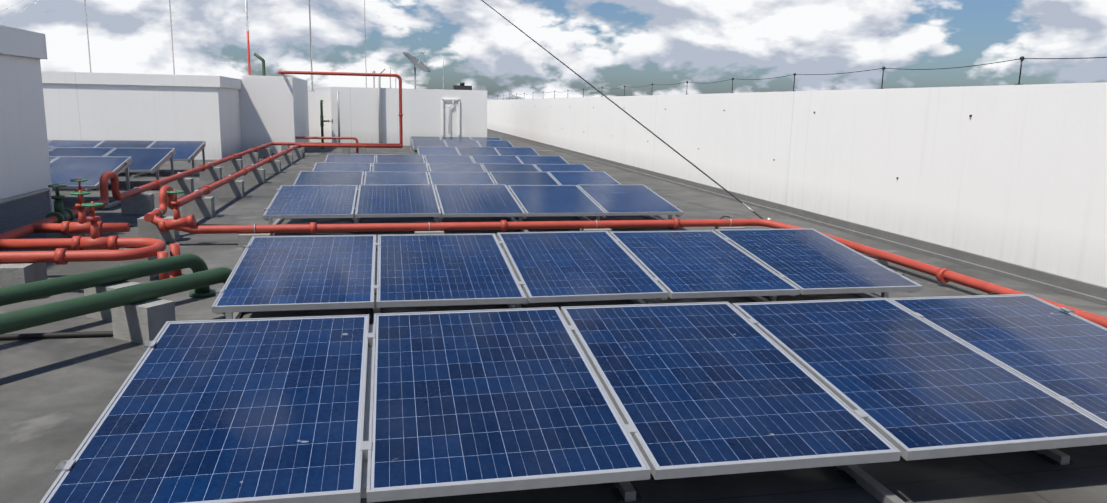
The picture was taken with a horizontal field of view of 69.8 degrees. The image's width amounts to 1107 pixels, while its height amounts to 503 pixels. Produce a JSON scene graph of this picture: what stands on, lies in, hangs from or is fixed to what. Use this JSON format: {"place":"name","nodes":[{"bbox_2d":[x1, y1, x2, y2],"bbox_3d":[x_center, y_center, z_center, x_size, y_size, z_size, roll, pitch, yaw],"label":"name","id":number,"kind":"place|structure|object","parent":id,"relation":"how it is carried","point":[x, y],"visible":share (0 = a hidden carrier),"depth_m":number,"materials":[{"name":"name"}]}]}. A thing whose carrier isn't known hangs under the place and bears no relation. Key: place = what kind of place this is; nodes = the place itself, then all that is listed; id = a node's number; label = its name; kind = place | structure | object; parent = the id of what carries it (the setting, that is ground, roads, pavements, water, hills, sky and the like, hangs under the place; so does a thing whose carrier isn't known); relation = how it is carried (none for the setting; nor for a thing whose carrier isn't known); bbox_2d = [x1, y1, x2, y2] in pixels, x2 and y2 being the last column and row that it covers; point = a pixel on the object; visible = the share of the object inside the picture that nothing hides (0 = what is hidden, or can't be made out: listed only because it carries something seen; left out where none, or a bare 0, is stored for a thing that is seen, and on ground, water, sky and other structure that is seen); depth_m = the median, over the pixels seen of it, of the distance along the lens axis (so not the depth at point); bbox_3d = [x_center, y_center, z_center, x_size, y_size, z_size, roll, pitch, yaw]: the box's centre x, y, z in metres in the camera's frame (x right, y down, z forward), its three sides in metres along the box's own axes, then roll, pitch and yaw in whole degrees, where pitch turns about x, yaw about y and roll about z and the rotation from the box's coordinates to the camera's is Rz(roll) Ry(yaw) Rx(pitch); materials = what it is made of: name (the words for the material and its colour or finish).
{"place":"outdoors","nodes":[
{"label":"outdoors","id":0,"kind":"place"},
{"bbox_2d":[84,0,366,91],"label":"antenna mast","id":1,"kind":"object","parent":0,"point":[173,51],"depth_m":25.42,"materials":[{"name":"grey metal"}]},
{"bbox_2d":[0,131,1106,502],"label":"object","id":2,"kind":"structure","parent":0,"point":[56,395],"depth_m":4.46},
{"bbox_2d":[0,25,53,232],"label":"rooftop building","id":3,"kind":"structure","parent":2,"relation":"on","point":[26,193],"depth_m":9.10,"materials":[{"name":"white paint"}]},
{"bbox_2d":[49,156,131,208],"bbox_3d":[-8.289,-0.952,11.009,4.088,0.639,1.798,-1,11,-12],"label":"solar row","id":4,"kind":"object","parent":2,"relation":"on","point":[65,170],"visible":0.54,"depth_m":11.51,"materials":[{"name":"glass"}]},
{"bbox_2d":[48,146,174,191],"bbox_3d":[-8.814,-1.420,13.512,4.088,0.640,1.798,-1,11,-12],"label":"solar row","id":5,"kind":"object","parent":2,"relation":"on","point":[152,160],"visible":0.44,"depth_m":14.08,"materials":[{"name":"glass"}]},
{"bbox_2d":[0,253,248,334],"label":"green pipes","id":6,"kind":"object","parent":2,"relation":"on","point":[200,279],"visible":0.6,"depth_m":5.15,"materials":[{"name":"metal"}]},
{"bbox_2d":[48,140,205,177],"bbox_3d":[-9.340,-1.889,16.014,4.088,0.640,1.796,-1,11,-12],"label":"solar row","id":7,"kind":"object","parent":2,"relation":"on","point":[189,151],"visible":0.46,"depth_m":16.53,"materials":[{"name":"glass"}]},
{"bbox_2d":[84,281,175,343],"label":"concrete pipe supports","id":8,"kind":"object","parent":2,"relation":"on","point":[142,322],"visible":0.61,"depth_m":5.06,"materials":[{"name":"grey concrete"}]},
{"bbox_2d":[41,71,241,159],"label":"rooftop building","id":9,"kind":"structure","parent":2,"relation":"on","point":[112,106],"depth_m":19.96,"materials":[{"name":"white paint"}]},
{"bbox_2d":[254,53,340,148],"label":"vent pipes","id":10,"kind":"object","parent":2,"relation":"on","point":[322,121],"visible":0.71,"depth_m":26.18,"materials":[{"name":"metal"}]},
{"bbox_2d":[238,75,506,152],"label":"walls","id":11,"kind":"structure","parent":2,"relation":"on","point":[279,108],"depth_m":23.47,"materials":[{"name":"white paint"}]},
{"bbox_2d":[0,0,770,219],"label":"guy wires","id":12,"kind":"object","parent":2,"relation":"on","point":[749,208],"visible":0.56,"depth_m":13.60,"materials":[{"name":"metal"}]},
{"bbox_2d":[330,67,486,145],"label":"rooftop building","id":13,"kind":"structure","parent":2,"relation":"on","point":[369,115],"depth_m":29.03,"materials":[{"name":"white paint"}]},
{"bbox_2d":[403,51,429,88],"bbox_3d":[-5.296,-7.008,30.730,1.052,1.461,1.223,-1,11,-12],"label":"satellite dish","id":14,"kind":"object","parent":13,"relation":"on","point":[414,61],"visible":0.92,"depth_m":30.82,"materials":[{"name":"metal"}]},
{"bbox_2d":[372,57,471,89],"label":"roof poles","id":15,"kind":"object","parent":13,"relation":"on","point":[461,86],"visible":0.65,"depth_m":30.19,"materials":[{"name":"metal"}]},
{"bbox_2d":[0,144,888,287],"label":"pipe supports","id":16,"kind":"object","parent":2,"relation":"on","point":[12,274],"visible":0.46,"depth_m":10.43,"materials":[{"name":"concrete"}]},
{"bbox_2d":[325,154,568,164],"bbox_3d":[-2.142,-1.730,16.502,5.100,0.443,1.815,-1,11,-12],"label":"solar row","id":17,"kind":"object","parent":2,"relation":"on","point":[392,158],"visible":0.38,"depth_m":16.86,"materials":[{"name":"glass"}]},
{"bbox_2d":[312,162,591,173],"bbox_3d":[-1.696,-1.295,14.185,5.100,0.438,1.818,-1,11,-12],"label":"solar row","id":18,"kind":"object","parent":2,"relation":"on","point":[414,167],"visible":0.29,"depth_m":14.59,"materials":[{"name":"blue silicon solar cells under glass"},{"name":"aluminium"},{"name":"steel"}]},
{"bbox_2d":[410,136,500,151],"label":"solar row","id":19,"kind":"object","parent":2,"relation":"on","point":[455,138],"visible":0.29,"depth_m":26.71,"materials":[{"name":"glass"}]},
{"bbox_2d":[293,171,621,188],"bbox_3d":[-1.409,-0.963,12.381,5.100,0.445,1.810,-1,11,-12],"label":"solar row","id":20,"kind":"object","parent":2,"relation":"on","point":[358,178],"visible":0.44,"depth_m":12.69,"materials":[{"name":"glass"}]},
{"bbox_2d":[411,139,513,154],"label":"solar row","id":21,"kind":"object","parent":2,"relation":"on","point":[416,143],"visible":0.6,"depth_m":24.27,"materials":[{"name":"glass"}]},
{"bbox_2d":[263,184,682,232],"bbox_3d":[-0.975,-0.556,10.214,5.100,0.441,1.815,-1,11,-12],"label":"solar row","id":22,"kind":"object","parent":2,"relation":"on","point":[439,202],"visible":0.83,"depth_m":10.10,"materials":[{"name":"blue silicon solar cells under glass"},{"name":"aluminium"},{"name":"steel"}]},
{"bbox_2d":[416,147,539,155],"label":"solar row","id":23,"kind":"object","parent":2,"relation":"on","point":[511,151],"visible":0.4,"depth_m":20.29,"materials":[{"name":"glass"}]},
{"bbox_2d":[0,216,1000,339],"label":"floor cables","id":24,"kind":"object","parent":2,"relation":"on","point":[56,335],"visible":0.4,"depth_m":5.09,"materials":[{"name":"black rubber"}]},
{"bbox_2d":[0,71,1106,327],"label":"red pipes","id":25,"kind":"object","parent":2,"relation":"on","point":[94,245],"visible":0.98,"depth_m":8.35,"materials":[{"name":"metal"}]},
{"bbox_2d":[212,228,922,323],"bbox_3d":[0.174,0.200,6.202,5.100,0.442,1.815,-1,11,-12],"label":"solar row","id":26,"kind":"object","parent":2,"relation":"on","point":[512,270],"visible":0.92,"depth_m":6.04,"materials":[{"name":"blue silicon solar cells under glass"},{"name":"aluminium"},{"name":"steel"}]},
{"bbox_2d":[40,294,1106,502],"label":"solar row","id":27,"kind":"object","parent":2,"relation":"on","point":[357,408],"visible":1,"depth_m":3.39,"materials":[{"name":"glass"}]},
{"bbox_2d":[487,56,1106,305],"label":"parapet wall","id":28,"kind":"structure","parent":2,"relation":"on","point":[1008,181],"depth_m":9.28,"materials":[{"name":"white paint"}]},
{"bbox_2d":[0,0,1106,99],"label":"sky","id":29,"kind":"structure","parent":0,"point":[610,44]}
]}

